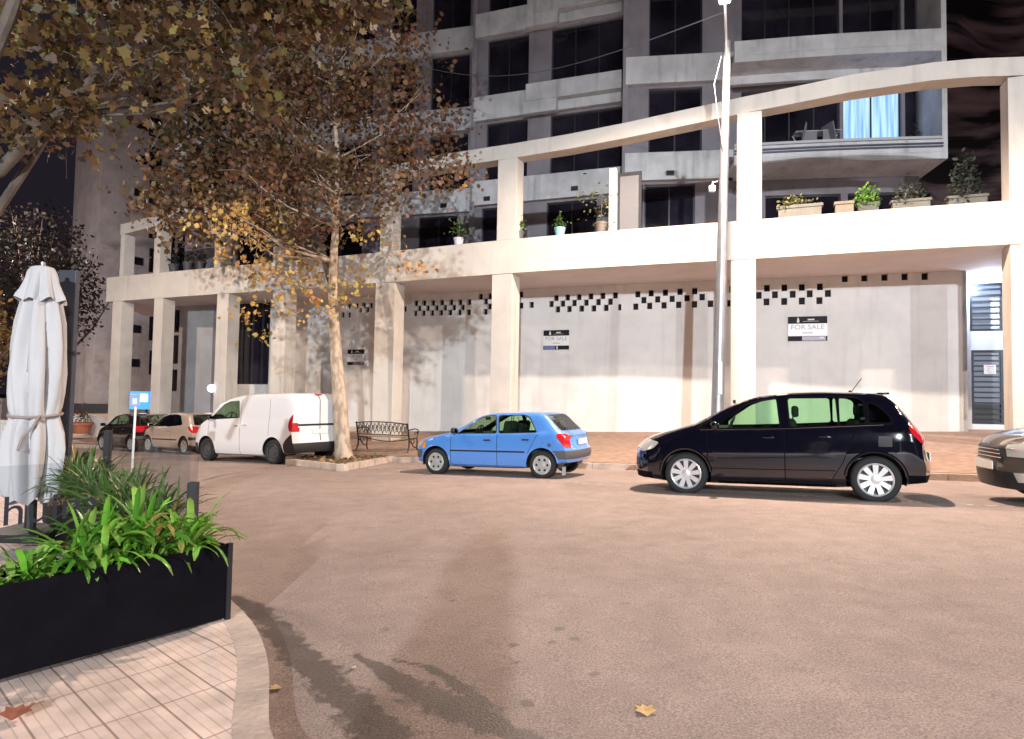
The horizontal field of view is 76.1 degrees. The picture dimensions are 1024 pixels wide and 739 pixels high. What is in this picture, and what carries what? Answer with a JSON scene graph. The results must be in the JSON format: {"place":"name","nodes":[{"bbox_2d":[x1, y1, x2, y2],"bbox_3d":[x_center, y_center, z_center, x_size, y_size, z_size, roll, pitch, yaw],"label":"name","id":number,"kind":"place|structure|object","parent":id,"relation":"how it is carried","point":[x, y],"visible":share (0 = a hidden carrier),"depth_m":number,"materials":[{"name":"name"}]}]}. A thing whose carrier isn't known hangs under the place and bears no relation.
{"place":"outdoors","nodes":[
{"label":"outdoors","id":0,"kind":"place"},
{"bbox_2d":[0,0,82,393],"label":"sky","id":1,"kind":"structure","parent":0,"point":[45,180],"materials":[{"name":"black"}]},
{"bbox_2d":[0,494,237,738],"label":"pavement","id":2,"kind":"structure","parent":0,"point":[180,684],"depth_m":3.19,"materials":[{"name":"beige tile"}]},
{"bbox_2d":[0,703,34,720],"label":"fallen leaf","id":3,"kind":"object","parent":2,"relation":"on","point":[10,713],"visible":1,"depth_m":2.92,"materials":[{"name":"brown plant"}]},
{"bbox_2d":[0,262,67,543],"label":"closed parasol","id":4,"kind":"object","parent":2,"relation":"on","point":[32,435],"visible":1,"depth_m":6.30,"materials":[{"name":"fabric"}]},
{"bbox_2d":[3,482,199,525],"bbox_3d":[-2.791,1.031,3.504,0.078,1.011,2.269,-1,-3,36],"label":"glass screen","id":5,"kind":"object","parent":2,"relation":"on","point":[193,490],"visible":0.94,"depth_m":3.78,"materials":[{"name":"black glass"}]},
{"bbox_2d":[43,494,168,548],"bbox_3d":[-3.550,1.439,5.653,0.399,0.358,3.594,3,-3,-42],"label":"planter","id":6,"kind":"object","parent":2,"relation":"on","point":[62,536],"depth_m":6.09,"materials":[{"name":"brown soil"}]},
{"bbox_2d":[59,270,79,490],"bbox_3d":[-4.734,0.300,6.895,0.265,2.704,0.110,1,-3,0],"label":"steel post","id":7,"kind":"object","parent":6,"relation":"on","point":[69,281],"visible":0.48,"depth_m":6.89,"materials":[{"name":"grey metal"}]},
{"bbox_2d":[20,444,120,500],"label":"grassy plant","id":8,"kind":"object","parent":6,"relation":"in","point":[75,470],"visible":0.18,"depth_m":6.30,"materials":[{"name":"green plant"}]},
{"bbox_2d":[42,442,121,499],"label":"grassy plant","id":9,"kind":"object","parent":6,"relation":"in","point":[75,455],"visible":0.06,"depth_m":6.72,"materials":[{"name":"green plant"}]},
{"bbox_2d":[26,446,152,513],"bbox_3d":[-3.806,0.994,5.970,0.856,0.601,0.995,-1,-3,42],"label":"grassy plant","id":10,"kind":"object","parent":6,"relation":"in","point":[86,474],"visible":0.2,"depth_m":5.94,"materials":[{"name":"green plant"}]},
{"bbox_2d":[57,450,150,516],"bbox_3d":[-3.530,0.990,5.603,0.899,0.583,0.824,1,-3,0],"label":"grassy plant","id":11,"kind":"object","parent":6,"relation":"in","point":[91,475],"visible":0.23,"depth_m":5.60,"materials":[{"name":"green plant"}]},
{"bbox_2d":[56,459,175,527],"bbox_3d":[-3.180,0.995,5.228,0.934,0.552,0.918,1,-3,0],"label":"grassy plant","id":12,"kind":"object","parent":6,"relation":"in","point":[99,493],"visible":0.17,"depth_m":5.22,"materials":[{"name":"green plant"}]},
{"bbox_2d":[51,458,186,534],"bbox_3d":[-2.906,0.962,4.923,0.925,0.600,0.830,2,-3,-13],"label":"grassy plant","id":13,"kind":"object","parent":6,"relation":"in","point":[132,478],"visible":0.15,"depth_m":4.90,"materials":[{"name":"green plant"}]},
{"bbox_2d":[67,466,215,540],"bbox_3d":[-2.496,0.951,4.506,0.905,0.602,0.879,1,-3,0],"label":"grassy plant","id":14,"kind":"object","parent":6,"relation":"in","point":[176,506],"visible":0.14,"depth_m":4.51,"materials":[{"name":"green plant"}]},
{"bbox_2d":[0,538,232,678],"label":"planter","id":15,"kind":"object","parent":2,"relation":"on","point":[54,619],"visible":0.88,"depth_m":3.59,"materials":[{"name":"black metal"}]},
{"bbox_2d":[0,541,74,583],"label":"strap leaved plant","id":16,"kind":"object","parent":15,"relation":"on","point":[24,567],"visible":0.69,"depth_m":3.46,"materials":[{"name":"green plant"}]},
{"bbox_2d":[7,495,172,583],"bbox_3d":[-2.330,0.927,3.662,0.881,0.448,0.671,1,-3,0],"label":"strap leaved plant","id":17,"kind":"object","parent":15,"relation":"in","point":[84,560],"visible":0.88,"depth_m":3.61,"materials":[{"name":"green plant"}]},
{"bbox_2d":[56,483,219,572],"bbox_3d":[-2.231,0.945,3.881,0.914,0.548,0.859,1,-3,0],"label":"strap leaved plant","id":18,"kind":"object","parent":15,"relation":"in","point":[150,525],"visible":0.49,"depth_m":3.85,"materials":[{"name":"green plant"}]},
{"bbox_2d":[132,493,248,565],"bbox_3d":[-1.998,0.992,4.104,0.668,0.439,0.727,1,-3,0],"label":"strap leaved plant","id":19,"kind":"object","parent":15,"relation":"in","point":[193,534],"visible":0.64,"depth_m":4.03,"materials":[{"name":"green plant"}]},
{"bbox_2d":[102,430,142,483],"bbox_3d":[-3.265,1.107,5.678,0.079,1.031,3.194,3,-3,-41],"label":"bollard","id":20,"kind":"object","parent":2,"relation":"on","point":[107,442],"visible":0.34,"depth_m":6.64,"materials":[{"name":"grey metal"}]},
{"bbox_2d":[0,0,419,215],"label":"plane tree","id":21,"kind":"object","parent":2,"relation":"on","point":[41,119],"visible":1,"depth_m":7.11,"materials":[{"name":"brown plant"}]},
{"bbox_2d":[72,412,1003,472],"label":"sidewalk","id":22,"kind":"structure","parent":0,"point":[952,452],"depth_m":17.63,"materials":[{"name":"tile"}]},
{"bbox_2d":[0,398,8,430],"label":"garden wall","id":23,"kind":"structure","parent":22,"relation":"on","point":[4,411],"depth_m":28.84,"materials":[{"name":"grey concrete"}]},
{"bbox_2d":[0,198,94,280],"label":"background tree","id":24,"kind":"object","parent":22,"relation":"on","point":[29,230],"visible":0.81,"depth_m":42.11,"materials":[{"name":"brown plant"}]},
{"bbox_2d":[0,231,94,356],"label":"background tree","id":25,"kind":"object","parent":22,"relation":"on","point":[12,305],"visible":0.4,"depth_m":29.91,"materials":[{"name":"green plant"}]},
{"bbox_2d":[0,239,109,345],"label":"background tree","id":26,"kind":"object","parent":22,"relation":"on","point":[94,294],"visible":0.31,"depth_m":33.21,"materials":[{"name":"brown plant"}]},
{"bbox_2d":[73,402,93,433],"bbox_3d":[-17.831,2.001,27.111,0.864,1.281,0.891,1,-3,0],"label":"terracotta pot","id":27,"kind":"object","parent":22,"relation":"on","point":[83,427],"visible":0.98,"depth_m":26.94,"materials":[{"name":"orange ceramic"}]},
{"bbox_2d":[73,414,114,444],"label":"garden wall","id":28,"kind":"structure","parent":22,"relation":"on","point":[96,426],"depth_m":27.69,"materials":[{"name":"white concrete"}]},
{"bbox_2d":[71,0,181,412],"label":"tower block","id":29,"kind":"structure","parent":22,"relation":"on","point":[94,208],"depth_m":58.19,"materials":[{"name":"grey concrete"}]},
{"bbox_2d":[130,391,149,417],"bbox_3d":[-18.119,2.263,31.402,1.350,2.425,0.180,1,-3,0],"label":"light box","id":30,"kind":"object","parent":22,"relation":"on","point":[145,400],"visible":0.48,"depth_m":31.37,"materials":[{"name":"blue plastic"}]},
{"bbox_2d":[97,0,349,323],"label":"plane tree","id":31,"kind":"object","parent":22,"relation":"on","point":[198,155],"visible":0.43,"depth_m":20.11,"materials":[{"name":"brown plant"}]},
{"bbox_2d":[355,421,418,452],"bbox_3d":[-3.637,1.940,18.957,1.802,0.893,0.695,0,-3,24],"label":"park bench","id":32,"kind":"object","parent":22,"relation":"on","point":[406,428],"visible":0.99,"depth_m":18.79,"materials":[{"name":"black metal"}]},
{"bbox_2d":[106,0,1023,440],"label":"apartment building","id":33,"kind":"structure","parent":22,"relation":"on","point":[922,308],"depth_m":22.18,"materials":[{"name":"grey paint"}]},
{"bbox_2d":[166,249,183,271],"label":"potted plant","id":34,"kind":"object","parent":33,"relation":"on","point":[174,266],"visible":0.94,"depth_m":26.32,"materials":[{"name":"green plant"}]},
{"bbox_2d":[173,336,178,363],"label":"window","id":35,"kind":"structure","parent":33,"relation":"in","point":[176,338],"depth_m":28.88,"materials":[{"name":"grey glass"}]},
{"bbox_2d":[171,232,184,270],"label":"window","id":36,"kind":"structure","parent":33,"relation":"in","point":[181,256],"depth_m":32.71,"materials":[{"name":"grey glass"}]},
{"bbox_2d":[182,247,195,269],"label":"potted plant","id":37,"kind":"object","parent":33,"relation":"on","point":[188,265],"visible":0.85,"depth_m":25.97,"materials":[{"name":"green plant"}]},
{"bbox_2d":[192,249,207,268],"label":"potted plant","id":38,"kind":"object","parent":33,"relation":"on","point":[199,263],"visible":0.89,"depth_m":25.70,"materials":[{"name":"green plant"}]},
{"bbox_2d":[237,228,264,264],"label":"window","id":39,"kind":"structure","parent":33,"relation":"in","point":[250,255],"depth_m":31.69,"materials":[{"name":"grey glass"}]},
{"bbox_2d":[237,302,270,383],"bbox_3d":[-10.797,-1.297,27.270,1.921,3.834,0.827,1,-2,0],"label":"window","id":40,"kind":"structure","parent":33,"relation":"in","point":[253,355],"depth_m":27.23,"materials":[{"name":"grey glass"}]},
{"bbox_2d":[270,77,310,123],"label":"window","id":41,"kind":"structure","parent":33,"relation":"in","point":[287,81],"depth_m":31.39,"materials":[{"name":"grey glass"}]},
{"bbox_2d":[318,222,362,256],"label":"window","id":42,"kind":"structure","parent":33,"relation":"in","point":[350,248],"depth_m":30.39,"materials":[{"name":"grey glass"}]},
{"bbox_2d":[347,349,364,364],"bbox_3d":[-5.984,-0.471,25.065,0.756,0.590,0.030,0,-3,22],"label":"sale sign","id":43,"kind":"object","parent":33,"relation":"attached to","point":[355,356],"visible":1,"depth_m":25.05,"materials":[{"name":"white"}]},
{"bbox_2d":[341,144,371,195],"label":"window","id":44,"kind":"structure","parent":33,"relation":"in","point":[348,149],"depth_m":30.44,"materials":[{"name":"grey glass"}]},
{"bbox_2d":[344,68,373,116],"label":"window","id":45,"kind":"structure","parent":33,"relation":"in","point":[368,74],"depth_m":30.51,"materials":[{"name":"grey glass"}]},
{"bbox_2d":[345,1,374,40],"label":"window","id":46,"kind":"structure","parent":33,"relation":"in","point":[366,36],"depth_m":30.72,"materials":[{"name":"grey glass"}]},
{"bbox_2d":[389,140,412,191],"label":"window","id":47,"kind":"structure","parent":33,"relation":"in","point":[409,187],"depth_m":29.83,"materials":[{"name":"grey glass"}]},
{"bbox_2d":[390,62,414,113],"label":"window","id":48,"kind":"structure","parent":33,"relation":"in","point":[404,66],"depth_m":30.06,"materials":[{"name":"grey glass"}]},
{"bbox_2d":[392,0,416,32],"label":"window","id":49,"kind":"structure","parent":33,"relation":"in","point":[414,2],"depth_m":30.12,"materials":[{"name":"grey glass"}]},
{"bbox_2d":[419,216,457,247],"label":"window","id":50,"kind":"structure","parent":33,"relation":"in","point":[431,232],"depth_m":29.27,"materials":[{"name":"grey glass"}]},
{"bbox_2d":[430,135,467,189],"bbox_3d":[-2.787,-9.161,29.261,1.764,2.508,0.515,1,-2,0],"label":"window","id":51,"kind":"structure","parent":33,"relation":"in","point":[463,140],"depth_m":29.25,"materials":[{"name":"grey glass"}]},
{"bbox_2d":[432,55,469,109],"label":"window","id":52,"kind":"structure","parent":33,"relation":"in","point":[454,88],"depth_m":29.42,"materials":[{"name":"grey glass"}]},
{"bbox_2d":[434,0,470,29],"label":"window","id":53,"kind":"structure","parent":33,"relation":"in","point":[457,13],"depth_m":29.56,"materials":[{"name":"grey glass"}]},
{"bbox_2d":[443,215,474,244],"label":"potted plant","id":54,"kind":"object","parent":33,"relation":"on","point":[458,240],"visible":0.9,"depth_m":20.84,"materials":[{"name":"green plant"}]},
{"bbox_2d":[482,208,496,241],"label":"window","id":55,"kind":"structure","parent":33,"relation":"in","point":[489,228],"depth_m":27.80,"materials":[{"name":"grey glass"}]},
{"bbox_2d":[487,120,527,179],"bbox_3d":[-0.176,-9.185,27.664,1.756,2.508,0.679,1,-2,0],"label":"window","id":56,"kind":"structure","parent":33,"relation":"in","point":[513,132],"depth_m":27.74,"materials":[{"name":"grey glass"}]},
{"bbox_2d":[488,36,528,94],"bbox_3d":[-0.113,-12.806,27.822,1.756,2.508,0.679,1,-2,0],"label":"window","id":57,"kind":"structure","parent":33,"relation":"in","point":[510,56],"depth_m":27.84,"materials":[{"name":"grey glass"}]},
{"bbox_2d":[490,0,526,11],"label":"window","id":58,"kind":"structure","parent":33,"relation":"in","point":[495,5],"depth_m":28.05,"materials":[{"name":"grey glass"}]},
{"bbox_2d":[543,330,568,349],"bbox_3d":[1.492,-1.001,22.060,0.908,0.655,0.030,0,-3,22],"label":"sale sign","id":59,"kind":"object","parent":33,"relation":"attached to","point":[555,339],"visible":1,"depth_m":22.05,"materials":[{"name":"white plastic"}]},
{"bbox_2d":[552,211,571,234],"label":"potted plant","id":60,"kind":"object","parent":33,"relation":"on","point":[559,229],"visible":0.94,"depth_m":19.38,"materials":[{"name":"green plant"}]},
{"bbox_2d":[416,12,723,75],"bbox_3d":[0.179,-10.877,21.977,0.022,5.816,16.740,3,-3,-35],"label":"overhead cable","id":61,"kind":"object","parent":33,"relation":"attached to","point":[599,56],"visible":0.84,"depth_m":18.28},
{"bbox_2d":[547,200,596,235],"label":"window","id":62,"kind":"structure","parent":33,"relation":"in","point":[572,211],"depth_m":26.54,"materials":[{"name":"grey glass"}]},
{"bbox_2d":[551,108,621,172],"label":"window","id":63,"kind":"structure","parent":33,"relation":"in","point":[573,123],"depth_m":26.53,"materials":[{"name":"grey glass"}]},
{"bbox_2d":[552,19,622,79],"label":"window","id":64,"kind":"structure","parent":33,"relation":"in","point":[582,43],"depth_m":26.69,"materials":[{"name":"grey glass"}]},
{"bbox_2d":[577,166,619,231],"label":"potted plant","id":65,"kind":"object","parent":33,"relation":"on","point":[600,225],"visible":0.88,"depth_m":18.84,"materials":[{"name":"green plant"}]},
{"bbox_2d":[644,184,694,227],"bbox_3d":[5.820,-5.141,24.279,1.825,3.422,0.287,1,-3,2],"label":"window","id":66,"kind":"structure","parent":33,"relation":"in","point":[664,205],"depth_m":24.32,"materials":[{"name":"grey glass"}]},
{"bbox_2d":[648,88,701,151],"bbox_3d":[6.070,-9.217,24.432,1.931,2.507,0.302,1,-3,1],"label":"window","id":67,"kind":"structure","parent":33,"relation":"in","point":[661,102],"depth_m":24.43,"materials":[{"name":"grey glass"}]},
{"bbox_2d":[649,0,701,55],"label":"window","id":68,"kind":"structure","parent":33,"relation":"in","point":[665,16],"depth_m":24.59,"materials":[{"name":"grey glass"}]},
{"bbox_2d":[741,0,837,40],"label":"window","id":69,"kind":"structure","parent":33,"relation":"in","point":[760,19],"depth_m":24.21,"materials":[{"name":"grey glass"}]},
{"bbox_2d":[741,93,838,142],"bbox_3d":[10.158,-8.610,24.010,3.378,3.235,0.586,1,-2,0],"label":"window","id":70,"kind":"structure","parent":33,"relation":"in","point":[779,127],"depth_m":23.99,"materials":[{"name":"grey glass"}]},
{"bbox_2d":[776,202,822,217],"bbox_3d":[7.665,-4.128,17.437,1.139,0.480,0.270,0,-3,22],"label":"window box","id":71,"kind":"object","parent":33,"relation":"on","point":[805,209],"visible":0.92,"depth_m":17.33,"materials":[{"name":"beige stone"}]},
{"bbox_2d":[776,192,821,208],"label":"ledge plant","id":72,"kind":"object","parent":71,"relation":"in","point":[790,202],"visible":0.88,"depth_m":17.43,"materials":[{"name":"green plant"}]},
{"bbox_2d":[765,195,839,218],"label":"window","id":73,"kind":"structure","parent":33,"relation":"in","point":[828,201],"depth_m":23.82,"materials":[{"name":"grey glass"}]},
{"bbox_2d":[788,316,826,340],"bbox_3d":[8.798,-1.215,19.478,1.072,0.732,0.030,0,-3,19],"label":"sale sign","id":74,"kind":"object","parent":33,"relation":"attached to","point":[808,328],"visible":1,"depth_m":19.47,"materials":[{"name":"white plastic"}]},
{"bbox_2d":[792,129,841,140],"bbox_3d":[10.663,-7.712,22.916,1.626,1.167,0.518,1,-3,9],"label":"garden table","id":75,"kind":"object","parent":33,"relation":"on","point":[811,134],"visible":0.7,"depth_m":22.72,"materials":[{"name":"white paint"}]},
{"bbox_2d":[821,121,836,138],"bbox_3d":[11.205,-7.822,22.715,0.625,1.373,0.620,1,-3,-11],"label":"garden chair","id":76,"kind":"object","parent":33,"relation":"on","point":[830,127],"visible":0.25,"depth_m":22.53,"materials":[{"name":"grey"}]},
{"bbox_2d":[833,200,854,212],"bbox_3d":[8.649,-4.123,17.038,0.480,0.469,0.270,0,-3,22],"label":"window box","id":77,"kind":"object","parent":33,"relation":"on","point":[843,206],"visible":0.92,"depth_m":16.94,"materials":[{"name":"beige ceramic"}]},
{"bbox_2d":[856,201,879,210],"bbox_3d":[9.161,-4.082,16.837,0.522,0.387,0.270,0,-3,21],"label":"window box","id":78,"kind":"object","parent":33,"relation":"on","point":[865,207],"visible":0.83,"depth_m":16.74,"materials":[{"name":"beige concrete"}]},
{"bbox_2d":[852,179,881,207],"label":"ledge plant","id":79,"kind":"object","parent":78,"relation":"in","point":[865,197],"visible":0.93,"depth_m":16.81,"materials":[{"name":"green plant"}]},
{"bbox_2d":[843,0,898,32],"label":"window","id":80,"kind":"structure","parent":33,"relation":"in","point":[858,15],"depth_m":23.76,"materials":[{"name":"grey glass"}]},
{"bbox_2d":[843,93,899,138],"bbox_3d":[12.923,-8.581,23.578,1.942,3.235,0.361,1,-2,0],"label":"window","id":81,"kind":"structure","parent":33,"relation":"in","point":[879,116],"depth_m":23.60,"materials":[{"name":"blue glass"}]},
{"bbox_2d":[848,192,931,211],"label":"window","id":82,"kind":"structure","parent":33,"relation":"in","point":[886,197],"depth_m":23.40,"materials":[{"name":"grey glass"}]},
{"bbox_2d":[904,0,914,29],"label":"window","id":83,"kind":"structure","parent":33,"relation":"in","point":[909,5],"depth_m":23.57,"materials":[{"name":"grey glass"}]},
{"bbox_2d":[889,197,931,208],"bbox_3d":[10.050,-4.082,16.502,0.902,0.389,0.270,0,-3,20],"label":"window box","id":84,"kind":"object","parent":33,"relation":"on","point":[918,202],"visible":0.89,"depth_m":16.40,"materials":[{"name":"beige stone"}]},
{"bbox_2d":[891,175,933,204],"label":"ledge plant","id":85,"kind":"object","parent":84,"relation":"in","point":[915,194],"visible":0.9,"depth_m":16.49,"materials":[{"name":"green plant"}]},
{"bbox_2d":[905,91,915,136],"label":"window","id":86,"kind":"structure","parent":33,"relation":"in","point":[910,97],"depth_m":23.41,"materials":[{"name":"grey glass"}]},
{"bbox_2d":[944,193,988,204],"bbox_3d":[11.186,-4.077,16.096,0.886,0.384,0.270,0,-3,20],"label":"window box","id":87,"kind":"object","parent":33,"relation":"on","point":[977,198],"visible":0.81,"depth_m":15.99,"materials":[{"name":"brown stone"}]},
{"bbox_2d":[945,147,985,202],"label":"ledge plant","id":88,"kind":"object","parent":87,"relation":"in","point":[959,183],"visible":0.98,"depth_m":16.10,"materials":[{"name":"green plant"}]},
{"bbox_2d":[969,283,1002,330],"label":"grille window","id":89,"kind":"structure","parent":33,"relation":"in","point":[985,298],"depth_m":19.26,"materials":[{"name":"grey metal"}]},
{"bbox_2d":[971,350,1003,424],"bbox_3d":[13.898,0.515,19.143,0.778,2.165,0.312,1,-2,0],"label":"entrance door","id":90,"kind":"structure","parent":33,"relation":"in","point":[987,389],"depth_m":19.16,"materials":[{"name":"grey metal"}]},
{"bbox_2d":[708,0,730,415],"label":"street lamp","id":91,"kind":"object","parent":22,"relation":"on","point":[718,387],"visible":0.77,"depth_m":14.64,"materials":[{"name":"grey metal"}]},
{"bbox_2d":[72,443,1023,738],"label":"road","id":92,"kind":"structure","parent":0,"point":[474,603],"depth_m":4.71,"materials":[{"name":"asphalt"}]},
{"bbox_2d":[0,290,14,387],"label":"background tree","id":93,"kind":"object","parent":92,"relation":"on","point":[5,331],"visible":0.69,"depth_m":26.30,"materials":[{"name":"orange plant"}]},
{"bbox_2d":[97,413,167,451],"bbox_3d":[-13.590,2.246,23.708,3.627,1.330,1.851,-3,-4,37],"label":"parked car","id":94,"kind":"object","parent":92,"relation":"on","point":[122,434],"visible":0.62,"depth_m":22.72,"materials":[{"name":"black metal"}]},
{"bbox_2d":[129,394,140,471],"bbox_3d":[-7.473,1.304,12.935,0.210,1.631,0.073,1,-3,0],"label":"sign post","id":95,"kind":"object","parent":92,"relation":"on","point":[134,401],"visible":0.99,"depth_m":12.93,"materials":[{"name":"white metal"}]},
{"bbox_2d":[143,412,225,454],"bbox_3d":[-11.024,2.126,22.159,3.705,1.358,1.862,-3,-4,35],"label":"parked car","id":96,"kind":"object","parent":92,"relation":"on","point":[176,430],"visible":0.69,"depth_m":21.29,"materials":[{"name":"beige metal"}]},
{"bbox_2d":[168,538,273,738],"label":"kerb","id":97,"kind":"structure","parent":92,"relation":"on","point":[250,719],"depth_m":3.26,"materials":[{"name":"stone"}]},
{"bbox_2d":[196,393,333,463],"bbox_3d":[-6.825,1.596,18.103,4.397,1.847,2.159,-3,-4,31],"label":"delivery van","id":98,"kind":"object","parent":92,"relation":"on","point":[275,428],"visible":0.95,"depth_m":16.95,"materials":[{"name":"white metal"}]},
{"bbox_2d":[178,0,488,457],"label":"plane tree","id":99,"kind":"object","parent":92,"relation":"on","point":[344,93],"visible":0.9,"depth_m":17.21,"materials":[{"name":"brown plant"}]},
{"bbox_2d":[285,456,408,470],"bbox_3d":[-4.367,2.505,17.984,2.349,0.555,7.331,1,-3,6],"label":"tree bed kerb","id":100,"kind":"object","parent":92,"relation":"on","point":[334,466],"visible":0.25,"depth_m":15.49,"materials":[{"name":"concrete"}]},
{"bbox_2d":[300,454,385,462],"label":"tree bed soil","id":101,"kind":"object","parent":100,"relation":"in","point":[318,459],"visible":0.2,"depth_m":17.02,"materials":[{"name":"brown soil"}]},
{"bbox_2d":[293,452,387,463],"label":"fallen leaf litter","id":102,"kind":"object","parent":101,"relation":"on","point":[336,461],"visible":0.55,"depth_m":16.43,"materials":[{"name":"brown plant"}]},
{"bbox_2d":[417,412,590,477],"bbox_3d":[-0.230,1.547,13.865,3.724,1.300,1.872,-2,-3,25],"label":"parked car","id":103,"kind":"object","parent":92,"relation":"on","point":[548,446],"visible":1,"depth_m":13.11,"materials":[{"name":"blue metal"}]},
{"bbox_2d":[74,444,979,481],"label":"kerb","id":104,"kind":"structure","parent":92,"relation":"on","point":[933,476],"depth_m":15.22,"materials":[{"name":"concrete"}]},
{"bbox_2d":[635,704,655,715],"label":"fallen leaf","id":105,"kind":"object","parent":92,"relation":"on","point":[646,710],"visible":1,"depth_m":3.11,"materials":[{"name":"plant"}]},
{"bbox_2d":[636,378,930,501],"bbox_3d":[4.095,1.044,10.353,4.219,1.759,2.053,-2,-3,23],"label":"parked car","id":106,"kind":"object","parent":92,"relation":"on","point":[874,449],"visible":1,"depth_m":9.46,"materials":[{"name":"black metal"}]},
{"bbox_2d":[975,427,1023,493],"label":"parked car","id":107,"kind":"object","parent":92,"relation":"on","point":[999,460],"visible":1,"depth_m":8.75,"materials":[{"name":"grey metal"}]},
{"bbox_2d":[919,0,1023,205],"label":"sky","id":108,"kind":"structure","parent":0,"point":[975,29],"depth_m":45.64,"materials":[{"name":"black"}]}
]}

